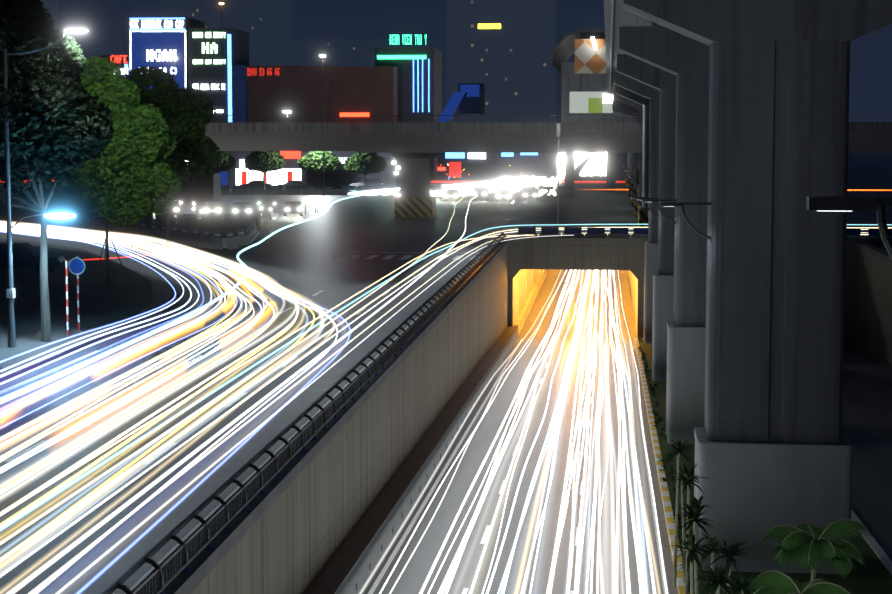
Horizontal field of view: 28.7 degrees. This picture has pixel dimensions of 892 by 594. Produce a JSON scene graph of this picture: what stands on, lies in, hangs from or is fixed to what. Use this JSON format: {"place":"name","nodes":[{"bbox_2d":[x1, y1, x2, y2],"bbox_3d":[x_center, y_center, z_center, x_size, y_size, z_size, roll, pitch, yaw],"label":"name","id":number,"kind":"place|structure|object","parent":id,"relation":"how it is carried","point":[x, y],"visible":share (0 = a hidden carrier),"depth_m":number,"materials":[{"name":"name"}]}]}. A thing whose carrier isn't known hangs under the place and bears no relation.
{"place":"outdoors","nodes":[
{"label":"outdoors","id":0,"kind":"place"},
{"bbox_2d":[0,153,891,593],"bbox_3d":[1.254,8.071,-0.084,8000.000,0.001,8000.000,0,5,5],"label":"ground","id":1,"kind":"structure","parent":0,"point":[104,487],"depth_m":64.14,"materials":[{"name":"grey asphalt"}]},
{"bbox_2d":[0,247,491,593],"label":"road markings","id":2,"kind":"object","parent":1,"relation":"on","point":[66,519],"visible":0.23,"depth_m":52.58,"materials":[{"name":"white paint"}]},
{"bbox_2d":[0,179,538,274],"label":"cars","id":3,"kind":"object","parent":1,"relation":"on","point":[26,255],"visible":0.62,"depth_m":172.25,"materials":[{"name":"paint"}]},
{"bbox_2d":[0,180,545,382],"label":"pavements","id":4,"kind":"structure","parent":1,"relation":"on","point":[118,304],"depth_m":82.05,"materials":[{"name":"concrete"}]},
{"bbox_2d":[3,26,89,347],"bbox_3d":[-14.735,-4.008,64.448,3.302,11.840,0.480,0,5,5],"label":"street light mast","id":5,"kind":"object","parent":4,"relation":"on","point":[10,292],"visible":1,"depth_m":64.56,"materials":[{"name":"metal"}]},
{"bbox_2d":[0,0,113,341],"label":"corner tree","id":6,"kind":"object","parent":4,"relation":"on","point":[53,98],"visible":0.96,"depth_m":65.92,"materials":[{"name":"green plant"}]},
{"bbox_2d":[46,55,181,287],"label":"staked tree","id":7,"kind":"object","parent":4,"relation":"on","point":[119,175],"visible":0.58,"depth_m":89.06,"materials":[{"name":"green plant"}]},
{"bbox_2d":[124,66,221,252],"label":"tree","id":8,"kind":"object","parent":4,"relation":"on","point":[187,117],"visible":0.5,"depth_m":115.88,"materials":[{"name":"green plant"}]},
{"bbox_2d":[197,151,236,172],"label":"shop tree","id":9,"kind":"object","parent":4,"relation":"on","point":[227,162],"visible":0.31,"depth_m":249.06,"materials":[{"name":"green plant"}]},
{"bbox_2d":[243,151,285,187],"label":"shop tree","id":10,"kind":"object","parent":4,"relation":"on","point":[263,162],"visible":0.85,"depth_m":248.02,"materials":[{"name":"green plant"}]},
{"bbox_2d":[297,151,340,188],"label":"shop tree","id":11,"kind":"object","parent":4,"relation":"on","point":[311,161],"visible":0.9,"depth_m":247.32,"materials":[{"name":"green plant"}]},
{"bbox_2d":[344,152,386,185],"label":"shop tree","id":12,"kind":"object","parent":4,"relation":"on","point":[365,163],"visible":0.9,"depth_m":246.72,"materials":[{"name":"green plant"}]},
{"bbox_2d":[0,0,604,199],"bbox_3d":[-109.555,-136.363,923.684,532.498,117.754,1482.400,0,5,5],"label":"city","id":13,"kind":"structure","parent":1,"relation":"on","point":[458,57],"depth_m":298.80,"materials":[{"name":"concrete"}]},
{"bbox_2d":[0,124,642,367],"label":"traffic signs","id":14,"kind":"object","parent":1,"relation":"on","point":[76,265],"visible":0.94,"depth_m":70.71,"materials":[{"name":"metal"}]},
{"bbox_2d":[177,191,531,219],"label":"scooter lamps","id":15,"kind":"object","parent":1,"relation":"on","point":[274,208],"visible":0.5,"depth_m":180.19,"materials":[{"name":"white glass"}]},
{"bbox_2d":[0,185,891,249],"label":"barriers","id":16,"kind":"object","parent":1,"relation":"on","point":[250,223],"visible":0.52,"depth_m":145.36,"materials":[{"name":"concrete"}]},
{"bbox_2d":[136,241,891,593],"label":"underpass trough","id":17,"kind":"object","parent":1,"relation":"on","point":[468,441],"visible":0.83,"depth_m":61.95,"materials":[{"name":"concrete"}]},
{"bbox_2d":[102,233,506,593],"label":"guardrail","id":18,"kind":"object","parent":17,"relation":"on","point":[347,393],"depth_m":40.33,"materials":[{"name":"metal"}]},
{"bbox_2d":[636,337,870,593],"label":"plants","id":19,"kind":"object","parent":17,"relation":"on","point":[812,543],"visible":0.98,"depth_m":30.62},
{"bbox_2d":[202,113,891,216],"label":"overpass","id":20,"kind":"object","parent":1,"relation":"on","point":[414,149],"depth_m":169.72,"materials":[{"name":"concrete"}]},
{"bbox_2d":[551,29,629,188],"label":"building","id":21,"kind":"structure","parent":1,"relation":"on","point":[584,91],"depth_m":258.77,"materials":[{"name":"concrete"}]},
{"bbox_2d":[500,237,891,341],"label":"tunnel portal","id":22,"kind":"object","parent":1,"relation":"on","point":[532,261],"visible":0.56,"depth_m":127.85,"materials":[{"name":"grey concrete"}]},
{"bbox_2d":[603,0,891,573],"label":"metro viaduct","id":23,"kind":"object","parent":1,"relation":"on","point":[742,203],"visible":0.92,"depth_m":48.50,"materials":[{"name":"concrete"}]},
{"bbox_2d":[59,0,891,121],"label":"sky","id":24,"kind":"structure","parent":0,"point":[870,93],"materials":[{"name":"blue"}]}
]}

